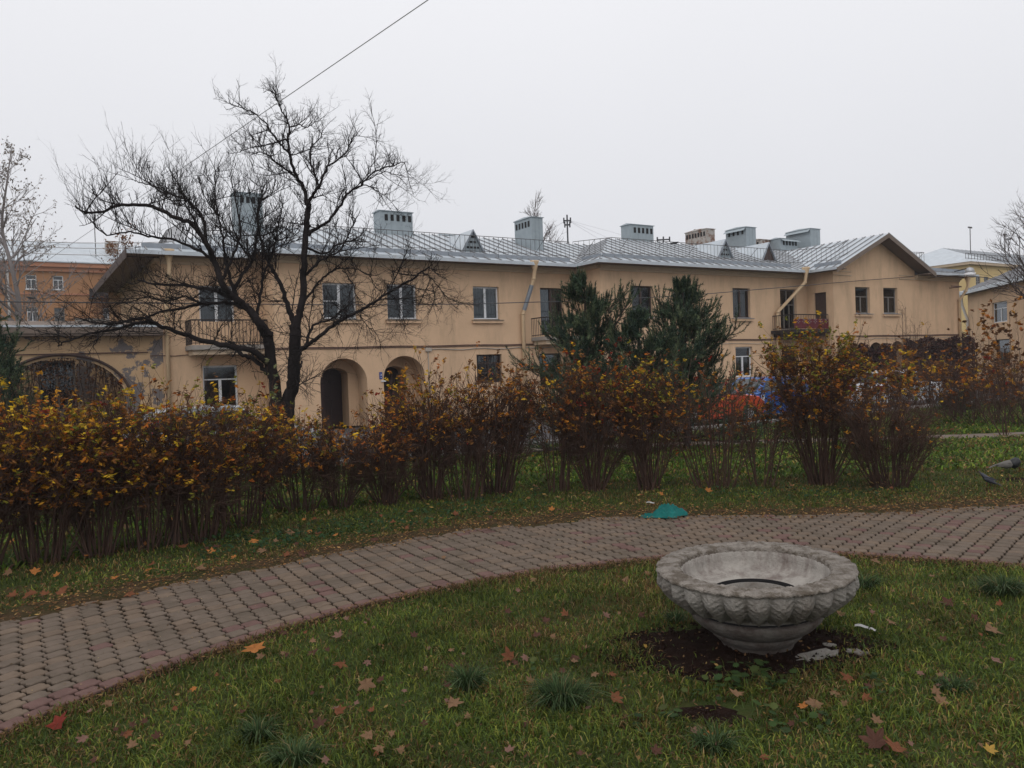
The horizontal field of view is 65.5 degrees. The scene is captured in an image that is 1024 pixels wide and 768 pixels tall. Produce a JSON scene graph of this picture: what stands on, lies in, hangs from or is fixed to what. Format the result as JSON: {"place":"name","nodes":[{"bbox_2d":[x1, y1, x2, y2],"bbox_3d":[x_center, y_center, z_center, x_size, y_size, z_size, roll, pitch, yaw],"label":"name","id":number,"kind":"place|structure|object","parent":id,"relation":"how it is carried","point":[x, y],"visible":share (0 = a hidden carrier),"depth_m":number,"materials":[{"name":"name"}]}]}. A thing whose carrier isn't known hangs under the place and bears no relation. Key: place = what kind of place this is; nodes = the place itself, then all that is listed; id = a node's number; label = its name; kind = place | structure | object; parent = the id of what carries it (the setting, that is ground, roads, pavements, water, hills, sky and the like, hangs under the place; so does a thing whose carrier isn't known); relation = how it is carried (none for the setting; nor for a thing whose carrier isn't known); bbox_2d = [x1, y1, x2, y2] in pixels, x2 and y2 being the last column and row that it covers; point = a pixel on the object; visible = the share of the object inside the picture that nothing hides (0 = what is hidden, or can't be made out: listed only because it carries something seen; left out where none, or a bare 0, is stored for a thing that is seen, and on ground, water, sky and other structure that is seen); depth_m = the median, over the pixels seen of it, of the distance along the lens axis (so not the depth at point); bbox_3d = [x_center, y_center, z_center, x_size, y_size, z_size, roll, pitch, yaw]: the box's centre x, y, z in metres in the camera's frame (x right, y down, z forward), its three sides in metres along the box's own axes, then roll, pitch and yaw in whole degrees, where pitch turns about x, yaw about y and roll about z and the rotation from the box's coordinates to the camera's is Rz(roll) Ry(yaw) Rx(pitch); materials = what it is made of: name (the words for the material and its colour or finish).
{"place":"outdoors","nodes":[
{"label":"outdoors","id":0,"kind":"place"},
{"bbox_2d":[16,0,427,281],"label":"overhead wire","id":1,"kind":"object","parent":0,"point":[264,111],"visible":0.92,"depth_m":14.73,"materials":[{"name":"metal"}]},
{"bbox_2d":[0,504,1023,737],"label":"path","id":2,"kind":"structure","parent":0,"point":[84,634],"depth_m":8.12,"materials":[{"name":"brick"}]},
{"bbox_2d":[0,381,1023,767],"bbox_3d":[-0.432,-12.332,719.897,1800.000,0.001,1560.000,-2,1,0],"label":"ground","id":3,"kind":"structure","parent":0,"point":[746,709],"depth_m":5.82,"materials":[{"name":"plant"}]},
{"bbox_2d":[0,373,71,568],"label":"rose bush","id":4,"kind":"object","parent":3,"relation":"on","point":[4,422],"visible":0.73,"depth_m":8.95,"materials":[{"name":"brown plant"}]},
{"bbox_2d":[0,136,90,320],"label":"bare tree","id":5,"kind":"object","parent":3,"relation":"on","point":[16,306],"visible":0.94,"depth_m":45.81,"materials":[{"name":"brown plant"}]},
{"bbox_2d":[46,711,66,734],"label":"fallen leaf","id":6,"kind":"object","parent":3,"relation":"on","point":[56,723],"visible":1,"depth_m":4.79,"materials":[{"name":"plant"}]},
{"bbox_2d":[0,226,136,320],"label":"orange apartment block","id":7,"kind":"structure","parent":3,"relation":"on","point":[55,264],"depth_m":74.41,"materials":[{"name":"paint"}]},
{"bbox_2d":[10,240,171,242],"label":"distant wire","id":8,"kind":"object","parent":7,"relation":"on","point":[90,242],"visible":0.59,"depth_m":72.03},
{"bbox_2d":[0,386,148,566],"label":"rose bush","id":9,"kind":"object","parent":3,"relation":"on","point":[34,554],"visible":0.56,"depth_m":9.18,"materials":[{"name":"brown plant"}]},
{"bbox_2d":[0,321,164,435],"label":"arched wall","id":10,"kind":"structure","parent":3,"relation":"on","point":[122,360],"depth_m":28.14,"materials":[{"name":"paint"}]},
{"bbox_2d":[37,360,76,410],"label":"gate","id":11,"kind":"structure","parent":10,"relation":"in","point":[70,373],"depth_m":29.81,"materials":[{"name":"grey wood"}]},
{"bbox_2d":[1,358,125,435],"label":"arch creeper","id":12,"kind":"object","parent":10,"relation":"hanging from","point":[37,369],"visible":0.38,"depth_m":27.31,"materials":[{"name":"plant"}]},
{"bbox_2d":[6,364,176,558],"bbox_3d":[-5.190,0.949,9.704,2.133,2.338,1.853,-1,1,36],"label":"rose bush","id":13,"kind":"object","parent":3,"relation":"on","point":[88,535],"visible":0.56,"depth_m":9.50,"materials":[{"name":"brown plant"}]},
{"bbox_2d":[88,229,133,320],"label":"young tree","id":14,"kind":"object","parent":3,"relation":"on","point":[123,239],"visible":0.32,"depth_m":46.88,"materials":[{"name":"brown plant"}]},
{"bbox_2d":[101,403,171,524],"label":"rose bush","id":15,"kind":"object","parent":3,"relation":"on","point":[138,504],"visible":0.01,"depth_m":11.78,"materials":[{"name":"brown plant"}]},
{"bbox_2d":[74,376,235,551],"bbox_3d":[-4.511,0.977,10.039,1.984,2.219,1.620,-2,1,12],"label":"rose bush","id":16,"kind":"object","parent":3,"relation":"on","point":[151,532],"visible":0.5,"depth_m":9.90,"materials":[{"name":"brown plant"}]},
{"bbox_2d":[115,358,276,543],"bbox_3d":[-4.201,0.870,10.387,2.111,2.404,2.085,-2,1,0],"label":"rose bush","id":17,"kind":"object","parent":3,"relation":"on","point":[222,489],"visible":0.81,"depth_m":10.17,"materials":[{"name":"brown plant"}]},
{"bbox_2d":[177,360,310,527],"bbox_3d":[-3.835,0.848,11.229,2.060,2.379,1.944,-2,1,0],"label":"rose bush","id":18,"kind":"object","parent":3,"relation":"on","point":[263,457],"visible":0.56,"depth_m":11.14,"materials":[{"name":"brown plant"}]},
{"bbox_2d":[241,639,264,652],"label":"fallen leaf","id":19,"kind":"object","parent":3,"relation":"on","point":[253,648],"visible":1,"depth_m":5.97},
{"bbox_2d":[12,54,500,477],"bbox_3d":[-4.960,-2.333,16.140,9.250,8.707,4.874,-2,1,-13],"label":"bare tree","id":20,"kind":"object","parent":3,"relation":"on","point":[294,358],"visible":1,"depth_m":16.09,"materials":[{"name":"black plant"}]},
{"bbox_2d":[237,358,292,506],"bbox_3d":[-4.182,0.808,12.854,1.263,2.414,1.202,-2,1,0],"label":"leafy cane","id":21,"kind":"object","parent":3,"relation":"on","point":[273,393],"visible":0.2,"depth_m":12.65,"materials":[{"name":"brown plant"}]},
{"bbox_2d":[241,401,356,513],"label":"rose bush","id":22,"kind":"object","parent":3,"relation":"on","point":[288,463],"visible":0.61,"depth_m":12.21,"materials":[{"name":"brown plant"}]},
{"bbox_2d":[292,404,396,509],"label":"rose bush","id":23,"kind":"object","parent":3,"relation":"on","point":[353,485],"visible":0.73,"depth_m":12.31,"materials":[{"name":"brown plant"}]},
{"bbox_2d":[358,672,375,693],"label":"fallen leaf","id":24,"kind":"object","parent":3,"relation":"on","point":[366,684],"visible":0.98,"depth_m":5.25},
{"bbox_2d":[334,363,436,505],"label":"rose bush","id":25,"kind":"object","parent":3,"relation":"on","point":[387,493],"visible":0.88,"depth_m":12.50,"materials":[{"name":"brown plant"}]},
{"bbox_2d":[350,387,452,491],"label":"rose bush","id":26,"kind":"object","parent":3,"relation":"on","point":[356,413],"visible":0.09,"depth_m":13.82,"materials":[{"name":"brown plant"}]},
{"bbox_2d":[363,345,478,500],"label":"rose bush","id":27,"kind":"object","parent":3,"relation":"on","point":[433,493],"visible":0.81,"depth_m":12.82,"materials":[{"name":"brown plant"}]},
{"bbox_2d":[406,356,539,499],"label":"rose bush","id":28,"kind":"object","parent":3,"relation":"on","point":[471,437],"visible":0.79,"depth_m":12.81,"materials":[{"name":"brown plant"}]},
{"bbox_2d":[441,341,561,494],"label":"rose bush","id":29,"kind":"object","parent":3,"relation":"on","point":[513,446],"visible":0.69,"depth_m":13.21,"materials":[{"name":"brown plant"}]},
{"bbox_2d":[0,463,1023,610],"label":"verge grass","id":30,"kind":"structure","parent":3,"relation":"on","point":[798,491],"depth_m":11.63,"materials":[{"name":"plant"}]},
{"bbox_2d":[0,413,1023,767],"bbox_3d":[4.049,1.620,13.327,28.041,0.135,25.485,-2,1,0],"label":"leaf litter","id":31,"kind":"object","parent":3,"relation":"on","point":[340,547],"visible":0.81,"depth_m":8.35,"materials":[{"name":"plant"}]},
{"bbox_2d":[93,192,978,429],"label":"apartment house","id":32,"kind":"structure","parent":3,"relation":"on","point":[528,264],"depth_m":34.81,"materials":[{"name":"paint"}]},
{"bbox_2d":[199,286,233,318],"bbox_3d":[-11.117,-2.713,29.885,1.250,1.900,0.202,-3,1,-32],"label":"window","id":33,"kind":"structure","parent":32,"relation":"in","point":[204,310],"depth_m":29.83,"materials":[{"name":"glass"}]},
{"bbox_2d":[202,365,237,404],"bbox_3d":[-11.149,0.170,30.190,1.850,1.930,0.762,-3,1,-32],"label":"window","id":34,"kind":"structure","parent":32,"relation":"in","point":[221,371],"depth_m":30.49,"materials":[{"name":"glass"}]},
{"bbox_2d":[320,377,324,427],"bbox_3d":[-7.466,0.744,30.784,0.190,2.000,0.700,-3,1,-32],"label":"open door","id":35,"kind":"structure","parent":32,"relation":"in","point":[321,381],"depth_m":30.50,"materials":[{"name":"paint"}]},
{"bbox_2d":[322,368,342,425],"bbox_3d":[-7.387,0.513,32.207,1.050,2.400,0.070,-3,1,-32],"label":"door","id":36,"kind":"structure","parent":32,"relation":"in","point":[333,403],"depth_m":32.26,"materials":[{"name":"paint"}]},
{"bbox_2d":[322,283,361,322],"bbox_3d":[-6.651,-3.111,30.698,1.610,1.550,0.480,-3,1,-32],"label":"window","id":37,"kind":"structure","parent":32,"relation":"in","point":[336,285],"depth_m":30.78,"materials":[{"name":"glass"}]},
{"bbox_2d":[384,367,399,418],"bbox_3d":[-5.223,0.410,33.561,1.000,2.400,0.070,-3,1,-32],"label":"door","id":38,"kind":"structure","parent":32,"relation":"in","point":[394,371],"depth_m":33.60,"materials":[{"name":"paint"}]},
{"bbox_2d":[386,284,421,322],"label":"window","id":39,"kind":"structure","parent":32,"relation":"in","point":[400,289],"depth_m":32.39,"materials":[{"name":"glass"}]},
{"bbox_2d":[0,276,912,304],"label":"facade wire","id":40,"kind":"object","parent":32,"relation":"attached to","point":[444,304],"visible":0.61,"depth_m":29.38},
{"bbox_2d":[472,287,503,322],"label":"window","id":41,"kind":"structure","parent":32,"relation":"in","point":[485,314],"depth_m":34.28,"materials":[{"name":"glass"}]},
{"bbox_2d":[476,354,500,382],"bbox_3d":[-1.203,-0.611,34.542,1.850,1.520,0.852,-3,1,-32],"label":"window","id":42,"kind":"structure","parent":32,"relation":"in","point":[489,362],"depth_m":34.88,"materials":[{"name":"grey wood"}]},
{"bbox_2d":[539,353,558,385],"bbox_3d":[1.483,-0.580,36.273,1.800,1.800,0.762,-3,1,-32],"label":"window","id":43,"kind":"structure","parent":32,"relation":"in","point":[548,355],"depth_m":36.80,"materials":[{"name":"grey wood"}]},
{"bbox_2d":[540,288,562,333],"bbox_3d":[1.548,-3.255,36.321,1.870,2.340,0.762,-3,1,-32],"label":"window","id":44,"kind":"structure","parent":32,"relation":"in","point":[545,293],"depth_m":36.09,"materials":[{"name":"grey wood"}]},
{"bbox_2d":[544,215,620,242],"bbox_3d":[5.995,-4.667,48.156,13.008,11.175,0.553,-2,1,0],"label":"roof mast","id":45,"kind":"object","parent":32,"relation":"attached to","point":[567,224],"visible":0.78,"depth_m":47.81,"materials":[{"name":"metal"}]},
{"bbox_2d":[631,286,654,320],"bbox_3d":[5.974,-3.694,36.495,1.530,1.600,0.360,-3,1,-32],"label":"window","id":46,"kind":"structure","parent":32,"relation":"in","point":[646,291],"depth_m":36.69,"materials":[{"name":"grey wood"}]},
{"bbox_2d":[735,347,750,376],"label":"window","id":47,"kind":"structure","parent":32,"relation":"in","point":[741,352],"depth_m":40.25,"materials":[{"name":"glass"}]},
{"bbox_2d":[732,288,754,320],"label":"window","id":48,"kind":"structure","parent":32,"relation":"in","point":[741,296],"depth_m":40.06,"materials":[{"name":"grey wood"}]},
{"bbox_2d":[780,289,794,329],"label":"window","id":49,"kind":"structure","parent":32,"relation":"in","point":[784,294],"depth_m":41.98,"materials":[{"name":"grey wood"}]},
{"bbox_2d":[815,292,826,328],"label":"balcony door","id":50,"kind":"structure","parent":32,"relation":"in","point":[820,298],"depth_m":41.99,"materials":[{"name":"brown wood"}]},
{"bbox_2d":[855,287,873,316],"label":"window","id":51,"kind":"structure","parent":32,"relation":"in","point":[861,301],"depth_m":42.67,"materials":[{"name":"grey wood"}]},
{"bbox_2d":[883,288,900,315],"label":"window","id":52,"kind":"structure","parent":32,"relation":"in","point":[888,293],"depth_m":43.98,"materials":[{"name":"grey wood"}]},
{"bbox_2d":[839,335,969,387],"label":"wall creeper","id":53,"kind":"object","parent":32,"relation":"attached to","point":[953,350],"depth_m":45.48,"materials":[{"name":"brown plant"}]},
{"bbox_2d":[519,190,563,242],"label":"bare tree","id":54,"kind":"object","parent":3,"relation":"on","point":[537,213],"visible":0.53,"depth_m":49.83,"materials":[{"name":"brown plant"}]},
{"bbox_2d":[502,341,603,492],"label":"rose bush","id":55,"kind":"object","parent":3,"relation":"on","point":[562,484],"visible":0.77,"depth_m":13.19,"materials":[{"name":"brown plant"}]},
{"bbox_2d":[197,485,924,734],"bbox_3d":[1.922,1.775,10.082,9.362,0.108,8.261,-3,2,-42],"label":"ground cover","id":56,"kind":"object","parent":3,"relation":"on","point":[736,675],"visible":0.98,"depth_m":5.67,"materials":[{"name":"green plant"}]},
{"bbox_2d":[117,396,1023,486],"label":"kerb","id":57,"kind":"structure","parent":3,"relation":"on","point":[773,420],"depth_m":24.47,"materials":[{"name":"concrete"}]},
{"bbox_2d":[487,264,692,456],"bbox_3d":[1.843,-0.491,18.871,4.802,4.675,4.009,-2,1,17],"label":"pine tree","id":58,"kind":"object","parent":3,"relation":"on","point":[576,290],"visible":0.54,"depth_m":18.74,"materials":[{"name":"green plant"}]},
{"bbox_2d":[530,337,656,491],"bbox_3d":[1.399,0.528,13.325,1.986,2.582,1.693,-1,1,26],"label":"rose bush","id":59,"kind":"object","parent":3,"relation":"on","point":[594,483],"visible":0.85,"depth_m":13.21,"materials":[{"name":"brown plant"}]},
{"bbox_2d":[222,570,1023,767],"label":"grass tufts","id":60,"kind":"object","parent":3,"relation":"on","point":[560,696],"visible":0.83,"depth_m":4.82,"materials":[{"name":"plant"}]},
{"bbox_2d":[585,339,716,490],"bbox_3d":[2.231,0.516,13.175,2.109,2.546,1.851,-1,1,34],"label":"rose bush","id":61,"kind":"object","parent":3,"relation":"on","point":[643,452],"visible":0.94,"depth_m":13.06,"materials":[{"name":"brown plant"}]},
{"bbox_2d":[573,305,743,446],"bbox_3d":[3.225,-0.127,18.729,3.928,3.476,4.557,-2,1,0],"label":"pine tree","id":62,"kind":"object","parent":3,"relation":"on","point":[636,319],"visible":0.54,"depth_m":18.22,"materials":[{"name":"green plant"}]},
{"bbox_2d":[640,503,687,518],"bbox_3d":[2.064,1.698,10.734,0.606,0.187,0.351,-3,1,-26],"label":"crumpled cloth","id":63,"kind":"object","parent":3,"relation":"on","point":[667,510],"visible":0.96,"depth_m":10.68,"materials":[{"name":"fabric"}]},
{"bbox_2d":[608,274,798,450],"bbox_3d":[4.502,-0.386,19.325,4.061,4.671,4.167,-2,1,-21],"label":"pine tree","id":64,"kind":"object","parent":3,"relation":"on","point":[686,320],"visible":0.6,"depth_m":19.08,"materials":[{"name":"green plant"}]},
{"bbox_2d":[670,705,745,725],"bbox_3d":[1.137,1.955,4.722,0.530,0.040,0.309,-2,1,0],"label":"soil patch","id":65,"kind":"object","parent":3,"relation":"on","point":[722,713],"visible":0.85,"depth_m":4.71,"materials":[{"name":"soil"}]},
{"bbox_2d":[646,350,779,488],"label":"shrub","id":66,"kind":"object","parent":3,"relation":"on","point":[714,442],"visible":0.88,"depth_m":13.15,"materials":[{"name":"brown plant"}]},
{"bbox_2d":[457,432,1023,454],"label":"footpath","id":67,"kind":"structure","parent":3,"relation":"on","point":[978,435],"depth_m":20.10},
{"bbox_2d":[604,627,898,681],"bbox_3d":[1.743,1.912,5.732,2.264,0.040,1.124,-2,1,0],"label":"soil patch","id":68,"kind":"object","parent":3,"relation":"on","point":[710,647],"visible":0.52,"depth_m":5.69,"materials":[{"name":"soil"}]},
{"bbox_2d":[598,621,878,681],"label":"soil clods","id":69,"kind":"object","parent":68,"relation":"on","point":[731,666],"visible":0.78,"depth_m":5.63,"materials":[{"name":"soil"}]},
{"bbox_2d":[656,541,859,654],"bbox_3d":[1.790,1.635,5.859,1.418,0.634,1.420,-4,3,-9],"label":"stone planter","id":70,"kind":"object","parent":3,"relation":"on","point":[763,598],"visible":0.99,"depth_m":5.57,"materials":[{"name":"stone"}]},
{"bbox_2d":[719,357,812,487],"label":"bush","id":71,"kind":"object","parent":3,"relation":"on","point":[771,449],"visible":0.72,"depth_m":13.12,"materials":[{"name":"brown plant"}]},
{"bbox_2d":[804,694,823,710],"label":"fallen leaf","id":72,"kind":"object","parent":3,"relation":"on","point":[815,703],"visible":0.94,"depth_m":4.71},
{"bbox_2d":[795,648,838,660],"bbox_3d":[2.129,1.905,5.581,0.408,0.039,0.145,-2,1,-20],"label":"concrete fragment","id":73,"kind":"object","parent":3,"relation":"on","point":[824,652],"visible":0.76,"depth_m":5.58,"materials":[{"name":"concrete"}]},
{"bbox_2d":[742,311,898,485],"bbox_3d":[4.975,0.234,13.236,2.629,2.920,2.310,-2,1,0],"label":"shrub","id":74,"kind":"object","parent":3,"relation":"on","point":[813,410],"visible":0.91,"depth_m":12.96,"materials":[{"name":"brown plant"}]},
{"bbox_2d":[858,725,887,753],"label":"fallen leaf","id":75,"kind":"object","parent":3,"relation":"on","point":[874,740],"visible":1,"depth_m":4.22,"materials":[{"name":"plant"}]},
{"bbox_2d":[827,341,939,425],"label":"thicket","id":76,"kind":"object","parent":3,"relation":"on","point":[910,380],"visible":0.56,"depth_m":22.91,"materials":[{"name":"brown plant"}]},
{"bbox_2d":[824,362,963,488],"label":"shrub","id":77,"kind":"object","parent":3,"relation":"on","point":[867,453],"visible":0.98,"depth_m":12.47,"materials":[{"name":"brown plant"}]},
{"bbox_2d":[885,735,908,755],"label":"fallen leaf","id":78,"kind":"object","parent":3,"relation":"on","point":[896,746],"visible":1,"depth_m":4.14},
{"bbox_2d":[895,303,928,370],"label":"bare shrub","id":79,"kind":"object","parent":3,"relation":"on","point":[902,342],"visible":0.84,"depth_m":42.39,"materials":[{"name":"brown plant"}]},
{"bbox_2d":[863,322,974,416],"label":"thicket","id":80,"kind":"object","parent":3,"relation":"on","point":[913,353],"visible":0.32,"depth_m":26.67,"materials":[{"name":"brown plant"}]},
{"bbox_2d":[908,320,937,375],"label":"bare shrub","id":81,"kind":"object","parent":3,"relation":"on","point":[916,337],"visible":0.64,"depth_m":43.24,"materials":[{"name":"brown plant"}]},
{"bbox_2d":[893,340,1016,419],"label":"thicket","id":82,"kind":"object","parent":3,"relation":"on","point":[946,377],"visible":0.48,"depth_m":24.76,"materials":[{"name":"brown plant"}]},
{"bbox_2d":[962,331,977,376],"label":"corner creeper","id":83,"kind":"object","parent":3,"relation":"on","point":[971,350],"visible":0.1,"depth_m":50.29,"materials":[{"name":"brown plant"}]},
{"bbox_2d":[917,357,1023,425],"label":"thicket","id":84,"kind":"object","parent":3,"relation":"on","point":[943,395],"visible":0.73,"depth_m":22.94,"materials":[{"name":"brown plant"}]},
{"bbox_2d":[918,226,1023,337],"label":"yellow apartment block","id":85,"kind":"structure","parent":3,"relation":"on","point":[939,258],"depth_m":102.37,"materials":[{"name":"paint"}]},
{"bbox_2d":[942,341,1023,426],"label":"thicket","id":86,"kind":"object","parent":3,"relation":"on","point":[996,398],"visible":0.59,"depth_m":22.49,"materials":[{"name":"brown plant"}]},
{"bbox_2d":[958,299,1007,409],"bbox_3d":[15.350,-0.862,25.956,1.157,3.865,1.396,-2,1,0],"label":"sapling","id":87,"kind":"object","parent":3,"relation":"on","point":[978,324],"visible":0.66,"depth_m":25.99,"materials":[{"name":"brown plant"}]},
{"bbox_2d":[959,267,1023,380],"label":"neighbour house","id":88,"kind":"structure","parent":3,"relation":"on","point":[979,294],"depth_m":55.92,"materials":[{"name":"paint"}]},
{"bbox_2d":[994,301,1006,322],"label":"window","id":89,"kind":"structure","parent":88,"relation":"in","point":[1000,310],"depth_m":55.56,"materials":[{"name":"glass"}]},
{"bbox_2d":[997,339,1009,364],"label":"window","id":90,"kind":"structure","parent":88,"relation":"in","point":[1001,342],"depth_m":55.21,"materials":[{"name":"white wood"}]},
{"bbox_2d":[960,333,1023,435],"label":"tree","id":91,"kind":"object","parent":3,"relation":"on","point":[998,372],"visible":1,"depth_m":19.68,"materials":[{"name":"plant"}]},
{"bbox_2d":[978,314,1021,413],"bbox_3d":[15.624,-0.585,25.478,1.458,3.309,1.524,-2,1,0],"label":"sapling","id":92,"kind":"object","parent":3,"relation":"on","point":[993,341],"visible":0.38,"depth_m":25.40,"materials":[{"name":"brown plant"}]},
{"bbox_2d":[976,191,1023,303],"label":"bare tree","id":93,"kind":"object","parent":3,"relation":"on","point":[1017,255],"visible":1,"depth_m":32.93,"materials":[{"name":"brown plant"}]},
{"bbox_2d":[989,457,1020,469],"bbox_3d":[8.470,1.395,13.670,0.506,0.270,0.176,-2,1,12],"label":"hooded crow","id":94,"kind":"object","parent":3,"relation":"on","point":[1014,462],"visible":1,"depth_m":13.61,"materials":[{"name":"grey"}]},
{"bbox_2d":[991,296,1023,415],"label":"sapling","id":95,"kind":"object","parent":3,"relation":"on","point":[1010,336],"visible":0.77,"depth_m":25.26,"materials":[{"name":"brown plant"}]},
{"bbox_2d":[0,402,1023,572],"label":"lawn grass","id":96,"kind":"structure","parent":0,"point":[800,469],"depth_m":15.53,"materials":[{"name":"plant"}]},
{"bbox_2d":[0,497,1023,622],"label":"path dirt","id":97,"kind":"structure","parent":0,"point":[31,608],"depth_m":9.99,"materials":[{"name":"soil"}]},
{"bbox_2d":[0,0,1023,265],"label":"sky","id":98,"kind":"structure","parent":0,"point":[843,119],"materials":[{"name":"white"}]},
{"bbox_2d":[252,386,1023,463],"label":"street","id":99,"kind":"structure","parent":0,"point":[547,434],"depth_m":25.82,"materials":[{"name":"asphalt"}]},
{"bbox_2d":[0,306,56,436],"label":"pine tree","id":100,"kind":"object","parent":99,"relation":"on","point":[9,371],"visible":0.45,"depth_m":17.34,"materials":[{"name":"green plant"}]},
{"bbox_2d":[121,404,316,464],"bbox_3d":[-6.765,1.231,18.412,4.160,1.485,1.700,-3,1,-32],"label":"parked car","id":101,"kind":"object","parent":99,"relation":"on","point":[194,409],"visible":0.05,"depth_m":17.79,"materials":[{"name":"silver metal"}]},
{"bbox_2d":[659,380,764,426],"bbox_3d":[6.426,0.604,26.662,4.160,1.485,1.700,-3,1,-32],"label":"parked car","id":102,"kind":"object","parent":99,"relation":"on","point":[751,399],"visible":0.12,"depth_m":26.42,"materials":[{"name":"metal"}]},
{"bbox_2d":[720,376,815,419],"bbox_3d":[8.775,0.489,28.249,4.160,1.485,1.700,-3,1,-32],"label":"parked car","id":103,"kind":"object","parent":99,"relation":"on","point":[754,384],"visible":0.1,"depth_m":27.55,"materials":[{"name":"metal"}]},
{"bbox_2d":[847,370,940,406],"bbox_3d":[15.777,0.154,32.746,4.160,1.485,1.700,-3,1,-32],"label":"parked car","id":104,"kind":"object","parent":99,"relation":"on","point":[935,389],"visible":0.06,"depth_m":32.08,"materials":[{"name":"grey metal"}]},
{"bbox_2d":[317,381,1009,437],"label":"pavement","id":105,"kind":"structure","parent":0,"point":[347,431],"depth_m":29.06,"materials":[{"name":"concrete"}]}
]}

